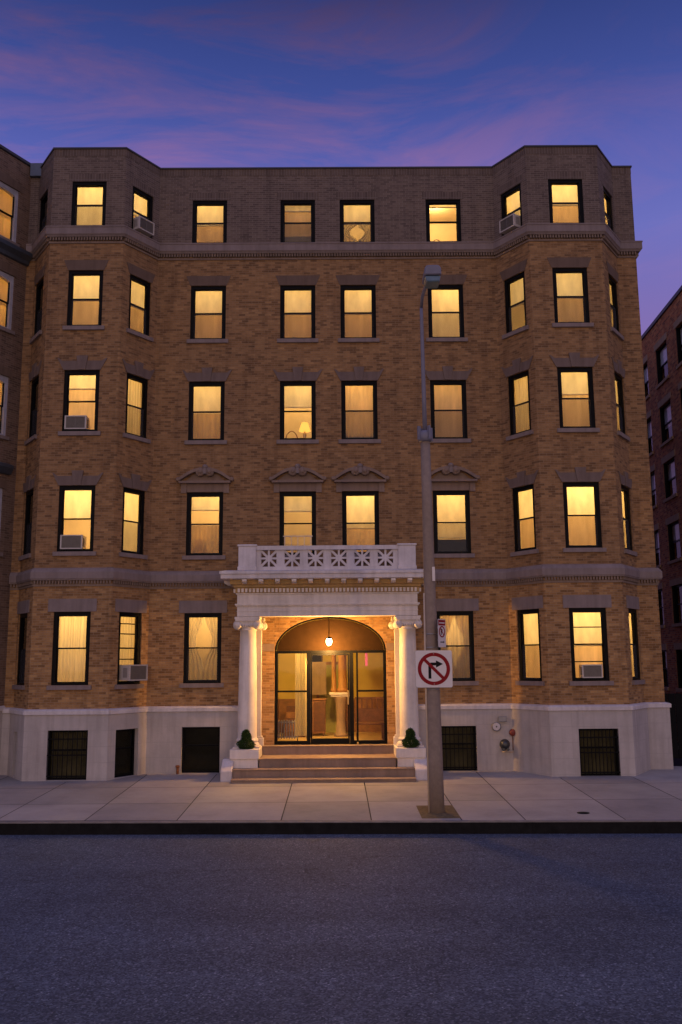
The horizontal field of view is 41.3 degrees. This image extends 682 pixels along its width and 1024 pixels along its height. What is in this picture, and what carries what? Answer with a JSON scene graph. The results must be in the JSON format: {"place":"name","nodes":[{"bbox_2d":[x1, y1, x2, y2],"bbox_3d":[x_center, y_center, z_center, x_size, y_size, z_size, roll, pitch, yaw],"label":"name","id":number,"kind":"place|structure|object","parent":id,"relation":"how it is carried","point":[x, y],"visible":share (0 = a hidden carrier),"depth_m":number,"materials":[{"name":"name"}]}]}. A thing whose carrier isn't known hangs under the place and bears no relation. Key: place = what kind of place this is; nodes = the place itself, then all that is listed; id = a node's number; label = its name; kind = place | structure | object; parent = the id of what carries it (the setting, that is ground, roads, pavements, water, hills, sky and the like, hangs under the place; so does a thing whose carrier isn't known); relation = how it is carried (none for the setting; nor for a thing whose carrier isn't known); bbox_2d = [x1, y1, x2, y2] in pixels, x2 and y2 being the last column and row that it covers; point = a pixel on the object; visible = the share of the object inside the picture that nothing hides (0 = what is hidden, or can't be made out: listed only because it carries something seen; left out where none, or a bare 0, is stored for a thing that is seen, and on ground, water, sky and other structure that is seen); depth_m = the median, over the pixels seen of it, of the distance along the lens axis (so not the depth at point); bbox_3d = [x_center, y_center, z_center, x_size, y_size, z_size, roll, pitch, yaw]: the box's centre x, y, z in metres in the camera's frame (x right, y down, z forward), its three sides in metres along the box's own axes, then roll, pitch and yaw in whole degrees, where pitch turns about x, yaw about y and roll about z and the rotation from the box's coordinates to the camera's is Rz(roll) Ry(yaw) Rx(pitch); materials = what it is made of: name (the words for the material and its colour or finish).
{"place":"outdoors","nodes":[
{"label":"outdoors","id":0,"kind":"place"},
{"bbox_2d":[285,706,304,736],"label":"staircase","id":1,"kind":"structure","parent":0,"point":[290,714],"depth_m":27.63,"materials":[{"name":"brown wood"}]},
{"bbox_2d":[0,834,681,1023],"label":"road","id":2,"kind":"structure","parent":0,"point":[367,929],"depth_m":11.43,"materials":[{"name":"grey asphalt"}]},
{"bbox_2d":[0,822,681,834],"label":"kerb","id":3,"kind":"structure","parent":2,"relation":"on","point":[352,828],"depth_m":17.73,"materials":[{"name":"concrete"}]},
{"bbox_2d":[0,819,681,823],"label":"kerb top","id":4,"kind":"structure","parent":3,"relation":"on","point":[323,821],"depth_m":17.80,"materials":[{"name":"concrete"}]},
{"bbox_2d":[0,766,681,820],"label":"sidewalk","id":5,"kind":"structure","parent":0,"point":[528,796],"depth_m":20.27,"materials":[{"name":"concrete"}]},
{"bbox_2d":[0,144,32,751],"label":"row house","id":6,"kind":"structure","parent":5,"relation":"on","point":[16,257],"depth_m":25.86,"materials":[{"name":"brown brick"}]},
{"bbox_2d":[0,479,6,555],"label":"window","id":7,"kind":"structure","parent":6,"relation":"in","point":[3,484],"depth_m":25.08,"materials":[{"name":"white paint"}]},
{"bbox_2d":[0,364,12,440],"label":"window","id":8,"kind":"structure","parent":6,"relation":"in","point":[5,371],"depth_m":25.48,"materials":[{"name":"white paint"}]},
{"bbox_2d":[0,260,17,334],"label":"window","id":9,"kind":"structure","parent":6,"relation":"in","point":[6,280],"depth_m":25.95,"materials":[{"name":"yellow glass"}]},
{"bbox_2d":[0,171,22,246],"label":"window","id":10,"kind":"structure","parent":6,"relation":"in","point":[8,196],"depth_m":26.33,"materials":[{"name":"yellow glass"}]},
{"bbox_2d":[0,145,673,784],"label":"apartment building","id":11,"kind":"structure","parent":5,"relation":"on","point":[196,359],"depth_m":25.34,"materials":[{"name":"brick"}]},
{"bbox_2d":[12,600,29,689],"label":"window","id":12,"kind":"structure","parent":11,"relation":"in","point":[23,606],"depth_m":24.64,"materials":[{"name":"black metal"}]},
{"bbox_2d":[18,475,35,560],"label":"window","id":13,"kind":"structure","parent":11,"relation":"in","point":[29,484],"depth_m":25.20,"materials":[{"name":"black metal"}]},
{"bbox_2d":[24,361,41,445],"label":"window","id":14,"kind":"structure","parent":11,"relation":"in","point":[35,371],"depth_m":25.73,"materials":[{"name":"black metal"}]},
{"bbox_2d":[29,264,45,343],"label":"window","id":15,"kind":"structure","parent":11,"relation":"in","point":[39,288],"depth_m":26.22,"materials":[{"name":"black metal"}]},
{"bbox_2d":[38,180,48,233],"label":"window","id":16,"kind":"structure","parent":11,"relation":"in","point":[43,208],"depth_m":26.71,"materials":[{"name":"black metal"}]},
{"bbox_2d":[46,730,87,779],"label":"basement window","id":17,"kind":"structure","parent":11,"relation":"in","point":[67,749],"depth_m":23.40,"materials":[{"name":"black metal"}]},
{"bbox_2d":[46,599,96,689],"bbox_3d":[-7.074,3.473,23.803,1.275,2.356,0.309,0,-9,0],"label":"window","id":18,"kind":"structure","parent":11,"relation":"in","point":[72,617],"depth_m":23.86,"materials":[{"name":"yellow glass"}]},
{"bbox_2d":[60,535,85,548],"bbox_3d":[-7.196,0.831,24.340,0.588,0.380,0.430,0,-9,0],"label":"air conditioner","id":19,"kind":"object","parent":11,"relation":"attached to","point":[72,541],"visible":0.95,"depth_m":24.15,"materials":[{"name":"grey metal"}]},
{"bbox_2d":[64,415,88,429],"bbox_3d":[-7.242,-2.415,24.876,0.588,0.380,0.430,0,-9,0],"label":"air conditioner","id":20,"kind":"object","parent":11,"relation":"attached to","point":[76,422],"visible":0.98,"depth_m":24.69,"materials":[{"name":"grey metal"}]},
{"bbox_2d":[52,470,102,555],"bbox_3d":[-7.101,0.040,24.355,1.375,2.313,0.277,0,-9,0],"label":"window","id":21,"kind":"structure","parent":11,"relation":"in","point":[75,502],"depth_m":24.40,"materials":[{"name":"yellow glass"}]},
{"bbox_2d":[58,355,106,435],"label":"window","id":22,"kind":"structure","parent":11,"relation":"in","point":[81,385],"depth_m":24.95,"materials":[{"name":"yellow glass"}]},
{"bbox_2d":[62,260,108,329],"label":"window","id":23,"kind":"structure","parent":11,"relation":"in","point":[85,288],"depth_m":25.44,"materials":[{"name":"yellow glass"}]},
{"bbox_2d":[69,174,110,224],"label":"window","id":24,"kind":"structure","parent":11,"relation":"in","point":[88,198],"depth_m":25.88,"materials":[{"name":"yellow glass"}]},
{"bbox_2d":[114,729,134,777],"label":"basement window","id":25,"kind":"structure","parent":11,"relation":"in","point":[124,745],"depth_m":24.01,"materials":[{"name":"black glass"}]},
{"bbox_2d":[114,599,146,688],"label":"window","id":26,"kind":"structure","parent":11,"relation":"in","point":[127,647],"depth_m":24.46,"materials":[{"name":"yellow glass"}]},
{"bbox_2d":[119,665,147,680],"bbox_3d":[-5.573,4.292,24.181,0.475,0.420,0.650,-7,-11,34],"label":"air conditioner","id":27,"kind":"object","parent":11,"relation":"attached to","point":[133,672],"visible":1,"depth_m":23.98,"materials":[{"name":"grey metal"}]},
{"bbox_2d":[118,473,151,559],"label":"window","id":28,"kind":"structure","parent":11,"relation":"in","point":[133,500],"depth_m":25.01,"materials":[{"name":"yellow glass"}]},
{"bbox_2d":[122,359,153,443],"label":"window","id":29,"kind":"structure","parent":11,"relation":"in","point":[136,389],"depth_m":25.55,"materials":[{"name":"yellow glass"}]},
{"bbox_2d":[126,262,154,341],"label":"window","id":30,"kind":"structure","parent":11,"relation":"in","point":[139,288],"depth_m":26.05,"materials":[{"name":"yellow glass"}]},
{"bbox_2d":[130,177,155,238],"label":"window","id":31,"kind":"structure","parent":11,"relation":"in","point":[142,203],"depth_m":26.51,"materials":[{"name":"yellow glass"}]},
{"bbox_2d":[133,215,154,236],"bbox_3d":[-5.778,-8.244,26.227,0.430,0.380,0.588,-7,-11,34],"label":"air conditioner","id":32,"kind":"object","parent":11,"relation":"attached to","point":[142,225],"visible":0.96,"depth_m":26.05,"materials":[{"name":"grey metal"}]},
{"bbox_2d":[182,727,219,772],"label":"basement window","id":33,"kind":"structure","parent":11,"relation":"in","point":[200,745],"depth_m":24.55,"materials":[{"name":"black metal"}]},
{"bbox_2d":[179,601,226,687],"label":"window","id":34,"kind":"structure","parent":11,"relation":"in","point":[194,674],"depth_m":24.98,"materials":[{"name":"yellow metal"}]},
{"bbox_2d":[176,464,233,559],"bbox_3d":[-3.829,0.002,25.451,1.630,2.694,0.464,0,-9,0],"label":"window","id":35,"kind":"structure","parent":11,"relation":"in","point":[202,542],"depth_m":25.51,"materials":[{"name":"yellow glass"}]},
{"bbox_2d":[182,368,231,444],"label":"window","id":36,"kind":"structure","parent":11,"relation":"in","point":[208,396],"depth_m":26.06,"materials":[{"name":"glass"}]},
{"bbox_2d":[187,276,230,343],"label":"window","id":37,"kind":"structure","parent":11,"relation":"in","point":[208,293],"depth_m":26.56,"materials":[{"name":"yellow glass"}]},
{"bbox_2d":[189,193,230,242],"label":"window","id":38,"kind":"structure","parent":11,"relation":"in","point":[209,223],"depth_m":27.03,"materials":[{"name":"yellow glass"}]},
{"bbox_2d":[236,729,255,748],"bbox_3d":[-2.450,5.875,23.411,0.543,0.545,0.519,0,-9,0],"label":"potted shrub","id":39,"kind":"object","parent":11,"relation":"on","point":[247,740],"visible":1,"depth_m":23.32,"materials":[{"name":"green plant"}]},
{"bbox_2d":[278,720,297,740],"bbox_3d":[-1.527,6.170,25.535,0.635,0.580,0.120,0,-9,0],"label":"radiator","id":40,"kind":"object","parent":11,"relation":"on","point":[287,736],"visible":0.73,"depth_m":25.49,"materials":[{"name":"grey metal"}]},
{"bbox_2d":[277,192,317,241],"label":"window","id":41,"kind":"structure","parent":11,"relation":"in","point":[297,217],"depth_m":27.04,"materials":[{"name":"yellow glass"}]},
{"bbox_2d":[275,275,319,342],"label":"window","id":42,"kind":"structure","parent":11,"relation":"in","point":[297,303],"depth_m":26.57,"materials":[{"name":"yellow glass"}]},
{"bbox_2d":[273,367,322,443],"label":"window","id":43,"kind":"structure","parent":11,"relation":"in","point":[299,391],"depth_m":26.06,"materials":[{"name":"yellow glass"}]},
{"bbox_2d":[269,464,326,556],"bbox_3d":[-1.216,-0.019,25.446,1.630,2.694,0.422,0,-9,0],"label":"window","id":44,"kind":"structure","parent":11,"relation":"in","point":[297,479],"depth_m":25.52,"materials":[{"name":"yellow glass"}]},
{"bbox_2d":[299,422,309,437],"bbox_3d":[-1.058,-2.341,26.387,0.340,0.530,0.340,0,-9,0],"label":"table lamp","id":45,"kind":"object","parent":11,"relation":"in","point":[304,429],"visible":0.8,"depth_m":26.32,"materials":[{"name":"gold metal"}]},
{"bbox_2d":[310,653,322,661],"bbox_3d":[-0.796,4.667,28.904,0.420,0.400,0.030,0,-9,0],"label":"picture frame","id":46,"kind":"object","parent":11,"relation":"attached to","point":[317,658],"visible":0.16,"depth_m":28.90,"materials":[{"name":"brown wood"}]},
{"bbox_2d":[310,662,325,694],"bbox_3d":[-0.857,5.149,28.015,0.800,1.000,0.045,0,-9,0],"label":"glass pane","id":47,"kind":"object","parent":11,"relation":"attached to","point":[318,678],"depth_m":28.00,"materials":[{"name":"clear glass"}]},
{"bbox_2d":[310,698,326,735],"bbox_3d":[-0.846,6.218,27.456,0.820,1.100,0.500,0,-9,0],"label":"cabinet","id":48,"kind":"object","parent":11,"relation":"on","point":[318,715],"visible":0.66,"depth_m":27.23,"materials":[{"name":"brown wood"}]},
{"bbox_2d":[316,662,345,732],"bbox_3d":[-0.316,5.855,28.659,0.920,2.200,0.090,0,-9,0],"label":"lobby door","id":49,"kind":"structure","parent":11,"relation":"attached to","point":[331,719],"depth_m":28.65,"materials":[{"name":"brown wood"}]},
{"bbox_2d":[320,665,337,732],"bbox_3d":[-0.316,5.910,28.680,0.720,2.100,0.030,0,-9,0],"label":"door leaf","id":50,"kind":"structure","parent":49,"relation":"in","point":[331,719],"depth_m":28.64,"materials":[{"name":"brown wood"}]},
{"bbox_2d":[329,692,349,736],"bbox_3d":[-0.005,6.053,27.082,0.680,1.290,0.400,0,-9,0],"label":"pedestal","id":51,"kind":"object","parent":11,"relation":"on","point":[340,698],"visible":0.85,"depth_m":26.97,"materials":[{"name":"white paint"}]},
{"bbox_2d":[331,655,336,691],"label":"column","id":52,"kind":"structure","parent":51,"relation":"on","point":[333,689],"depth_m":27.23,"materials":[{"name":"wood"}]},
{"bbox_2d":[337,655,347,691],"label":"column","id":53,"kind":"structure","parent":51,"relation":"on","point":[342,673],"depth_m":27.20,"materials":[{"name":"wood"}]},
{"bbox_2d":[336,192,377,241],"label":"window","id":54,"kind":"structure","parent":11,"relation":"in","point":[355,210],"depth_m":27.03,"materials":[{"name":"yellow glass"}]},
{"bbox_2d":[335,275,379,342],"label":"window","id":55,"kind":"structure","parent":11,"relation":"in","point":[357,292],"depth_m":26.58,"materials":[{"name":"yellow glass"}]},
{"bbox_2d":[334,367,383,443],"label":"window","id":56,"kind":"structure","parent":11,"relation":"in","point":[359,416],"depth_m":26.09,"materials":[{"name":"glass"}]},
{"bbox_2d":[331,463,388,556],"bbox_3d":[0.550,-0.028,25.481,1.638,2.694,0.470,0,-9,0],"label":"window","id":57,"kind":"structure","parent":11,"relation":"in","point":[361,488],"depth_m":25.57,"materials":[{"name":"yellow glass"}]},
{"bbox_2d":[355,697,383,739],"bbox_3d":[0.831,5.924,26.003,0.840,1.180,0.520,0,-9,0],"label":"bench","id":58,"kind":"object","parent":11,"relation":"on","point":[370,716],"visible":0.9,"depth_m":26.20,"materials":[{"name":"brown wood"}]},
{"bbox_2d":[401,727,420,747],"bbox_3d":[1.788,5.844,23.431,0.519,0.545,0.543,5,-11,-30],"label":"potted shrub","id":59,"kind":"object","parent":11,"relation":"on","point":[410,735],"visible":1,"depth_m":23.34,"materials":[{"name":"green plant"}]},
{"bbox_2d":[422,192,463,241],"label":"window","id":60,"kind":"structure","parent":11,"relation":"in","point":[425,195],"depth_m":27.01,"materials":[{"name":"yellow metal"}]},
{"bbox_2d":[426,274,467,341],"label":"window","id":61,"kind":"structure","parent":11,"relation":"in","point":[445,302],"depth_m":26.58,"materials":[{"name":"yellow glass"}]},
{"bbox_2d":[425,366,472,442],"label":"window","id":62,"kind":"structure","parent":11,"relation":"in","point":[448,403],"depth_m":26.11,"materials":[{"name":"yellow glass"}]},
{"bbox_2d":[431,463,479,557],"bbox_3d":[3.113,-0.042,25.516,1.642,2.694,0.510,0,-9,0],"label":"window","id":63,"kind":"structure","parent":11,"relation":"in","point":[451,509],"depth_m":25.56,"materials":[{"name":"yellow glass"}]},
{"bbox_2d":[436,599,478,685],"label":"window","id":64,"kind":"structure","parent":11,"relation":"in","point":[457,614],"depth_m":25.03,"materials":[{"name":"yellow glass"}]},
{"bbox_2d":[441,726,476,770],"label":"basement window","id":65,"kind":"structure","parent":11,"relation":"in","point":[459,748],"depth_m":24.57,"materials":[{"name":"black metal"}]},
{"bbox_2d":[491,722,500,730],"bbox_3d":[4.184,5.779,24.376,0.250,0.250,0.100,0,-9,0],"label":"gauge","id":66,"kind":"object","parent":11,"relation":"attached to","point":[495,726],"visible":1,"depth_m":24.34,"materials":[{"name":"metal"}]},
{"bbox_2d":[500,739,513,751],"bbox_3d":[4.447,6.269,24.258,0.370,0.347,0.175,0,-9,0],"label":"standpipe cap","id":67,"kind":"object","parent":11,"relation":"attached to","point":[504,744],"visible":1,"depth_m":24.22,"materials":[{"name":"metal"}]},
{"bbox_2d":[499,213,520,234],"bbox_3d":[4.959,-8.324,26.262,0.430,0.380,0.588,6,-11,-34],"label":"air conditioner","id":68,"kind":"object","parent":11,"relation":"attached to","point":[509,223],"visible":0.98,"depth_m":26.09,"materials":[{"name":"grey metal"}]},
{"bbox_2d":[497,174,522,235],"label":"window","id":69,"kind":"structure","parent":11,"relation":"in","point":[511,205],"depth_m":26.52,"materials":[{"name":"yellow glass"}]},
{"bbox_2d":[500,259,528,339],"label":"window","id":70,"kind":"structure","parent":11,"relation":"in","point":[514,286],"depth_m":26.07,"materials":[{"name":"yellow glass"}]},
{"bbox_2d":[501,356,533,440],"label":"window","id":71,"kind":"structure","parent":11,"relation":"in","point":[522,418],"depth_m":25.58,"materials":[{"name":"yellow glass"}]},
{"bbox_2d":[506,470,538,556],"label":"window","id":72,"kind":"structure","parent":11,"relation":"in","point":[523,503],"depth_m":25.04,"materials":[{"name":"yellow glass"}]},
{"bbox_2d":[511,596,544,685],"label":"window","id":73,"kind":"structure","parent":11,"relation":"in","point":[528,626],"depth_m":24.49,"materials":[{"name":"yellow glass"}]},
{"bbox_2d":[544,171,585,222],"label":"window","id":74,"kind":"structure","parent":11,"relation":"in","point":[565,196],"depth_m":25.99,"materials":[{"name":"yellow glass"}]},
{"bbox_2d":[547,257,593,326],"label":"window","id":75,"kind":"structure","parent":11,"relation":"in","point":[570,285],"depth_m":25.52,"materials":[{"name":"yellow glass"}]},
{"bbox_2d":[549,352,599,432],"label":"window","id":76,"kind":"structure","parent":11,"relation":"in","point":[575,382],"depth_m":25.03,"materials":[{"name":"yellow glass"}]},
{"bbox_2d":[555,467,606,551],"bbox_3d":[6.493,-0.051,24.459,1.385,2.313,0.322,0,-9,0],"label":"window","id":77,"kind":"structure","parent":11,"relation":"in","point":[582,519],"depth_m":24.50,"materials":[{"name":"glass"}]},
{"bbox_2d":[562,595,613,685],"bbox_3d":[6.520,3.379,23.894,1.285,2.356,0.326,0,-9,0],"label":"window","id":78,"kind":"structure","parent":11,"relation":"in","point":[587,613],"depth_m":23.95,"materials":[{"name":"yellow glass"}]},
{"bbox_2d":[579,664,602,677],"bbox_3d":[6.557,4.182,23.782,0.534,0.345,0.390,0,-9,0],"label":"air conditioner","id":79,"kind":"object","parent":11,"relation":"attached to","point":[591,671],"visible":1,"depth_m":23.61,"materials":[{"name":"grey metal"}]},
{"bbox_2d":[578,729,620,775],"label":"basement window","id":80,"kind":"structure","parent":11,"relation":"in","point":[599,753],"depth_m":23.47,"materials":[{"name":"black metal"}]},
{"bbox_2d":[602,177,612,230],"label":"window","id":81,"kind":"structure","parent":11,"relation":"in","point":[608,215],"depth_m":26.80,"materials":[{"name":"black metal"}]},
{"bbox_2d":[606,261,623,340],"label":"window","id":82,"kind":"structure","parent":11,"relation":"in","point":[614,305],"depth_m":26.31,"materials":[{"name":"black metal"}]},
{"bbox_2d":[611,357,629,441],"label":"window","id":83,"kind":"structure","parent":11,"relation":"in","point":[617,366],"depth_m":25.81,"materials":[{"name":"black metal"}]},
{"bbox_2d":[618,471,636,555],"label":"window","id":84,"kind":"structure","parent":11,"relation":"in","point":[624,480],"depth_m":25.29,"materials":[{"name":"black metal"}]},
{"bbox_2d":[626,595,644,684],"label":"window","id":85,"kind":"structure","parent":11,"relation":"in","point":[632,602],"depth_m":24.73,"materials":[{"name":"black metal"}]},
{"bbox_2d":[417,265,444,813],"bbox_3d":[1.952,0.483,18.997,0.425,11.472,1.315,1,-9,-8],"label":"street lamp","id":86,"kind":"object","parent":5,"relation":"on","point":[431,280],"visible":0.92,"depth_m":19.17,"materials":[{"name":"metal"}]},
{"bbox_2d":[415,650,452,687],"bbox_3d":[1.932,3.263,18.827,0.764,0.764,0.058,-1,-9,3],"label":"traffic sign","id":87,"kind":"object","parent":86,"relation":"attached to","point":[433,668],"visible":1,"depth_m":18.80,"materials":[{"name":"metal"}]},
{"bbox_2d":[437,619,445,646],"bbox_3d":[2.076,2.542,18.979,0.104,0.586,0.306,-8,-12,37],"label":"parking sign","id":88,"kind":"object","parent":86,"relation":"attached to","point":[441,639],"visible":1,"depth_m":18.95,"materials":[{"name":"metal"}]},
{"bbox_2d":[416,805,460,817],"bbox_3d":[1.997,6.169,18.680,0.780,0.068,1.360,0,-9,0],"label":"dirt patch","id":89,"kind":"object","parent":5,"relation":"on","point":[450,811],"visible":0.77,"depth_m":18.38,"materials":[{"name":"brown soil"}]},
{"bbox_2d":[0,774,681,820],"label":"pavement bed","id":90,"kind":"object","parent":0,"point":[287,799],"visible":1,"depth_m":20.13,"materials":[{"name":"grey concrete"}]},
{"bbox_2d":[0,0,681,335],"label":"sky","id":91,"kind":"structure","parent":0,"point":[174,83],"materials":[{"name":"blue"}]},
{"bbox_2d":[130,735,681,770],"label":"ground","id":92,"kind":"structure","parent":0,"point":[677,761],"depth_m":29.89,"materials":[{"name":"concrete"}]},
{"bbox_2d":[641,285,681,737],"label":"brick tenement","id":93,"kind":"structure","parent":92,"relation":"on","point":[661,337],"depth_m":37.19,"materials":[{"name":"brick"}]},
{"bbox_2d":[643,354,649,400],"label":"window","id":94,"kind":"structure","parent":93,"relation":"in","point":[645,369],"depth_m":40.11,"materials":[{"name":"glass"}]},
{"bbox_2d":[646,410,653,456],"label":"window","id":95,"kind":"structure","parent":93,"relation":"in","point":[649,429],"depth_m":39.78,"materials":[{"name":"glass"}]},
{"bbox_2d":[650,464,656,508],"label":"window","id":96,"kind":"structure","parent":93,"relation":"in","point":[653,489],"depth_m":39.34,"materials":[{"name":"black metal"}]},
{"bbox_2d":[654,523,660,567],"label":"window","id":97,"kind":"structure","parent":93,"relation":"in","point":[656,535],"depth_m":39.01,"materials":[{"name":"black metal"}]},
{"bbox_2d":[657,582,664,627],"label":"window","id":98,"kind":"structure","parent":93,"relation":"in","point":[660,586],"depth_m":38.48,"materials":[{"name":"black metal"}]},
{"bbox_2d":[654,332,668,389],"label":"window","id":99,"kind":"structure","parent":93,"relation":"in","point":[661,355],"depth_m":37.99,"materials":[{"name":"black metal"}]},
{"bbox_2d":[661,644,668,689],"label":"window","id":100,"kind":"structure","parent":93,"relation":"in","point":[664,646],"depth_m":38.05,"materials":[{"name":"black metal"}]},
{"bbox_2d":[657,391,673,447],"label":"window","id":101,"kind":"structure","parent":93,"relation":"in","point":[665,412],"depth_m":37.55,"materials":[{"name":"black metal"}]},
{"bbox_2d":[661,449,677,502],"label":"window","id":102,"kind":"structure","parent":93,"relation":"in","point":[669,468],"depth_m":37.23,"materials":[{"name":"black metal"}]},
{"bbox_2d":[665,693,681,757],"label":"alley gate","id":103,"kind":"structure","parent":93,"relation":"attached to","point":[674,699],"depth_m":26.51,"materials":[{"name":"black metal"}]},
{"bbox_2d":[665,513,681,564],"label":"window","id":104,"kind":"structure","parent":93,"relation":"in","point":[673,529],"depth_m":36.83,"materials":[{"name":"black glass"}]},
{"bbox_2d":[669,577,681,626],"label":"window","id":105,"kind":"structure","parent":93,"relation":"in","point":[676,581],"depth_m":36.48,"materials":[{"name":"black metal"}]},
{"bbox_2d":[673,314,681,369],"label":"window","id":106,"kind":"structure","parent":93,"relation":"in","point":[678,330],"depth_m":35.52,"materials":[{"name":"black metal"}]},
{"bbox_2d":[674,643,681,691],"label":"window","id":107,"kind":"structure","parent":93,"relation":"in","point":[677,646],"depth_m":36.11,"materials":[{"name":"black metal"}]},
{"bbox_2d":[678,381,681,431],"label":"window","id":108,"kind":"structure","parent":93,"relation":"in","point":[680,383],"depth_m":35.20,"materials":[{"name":"black metal"}]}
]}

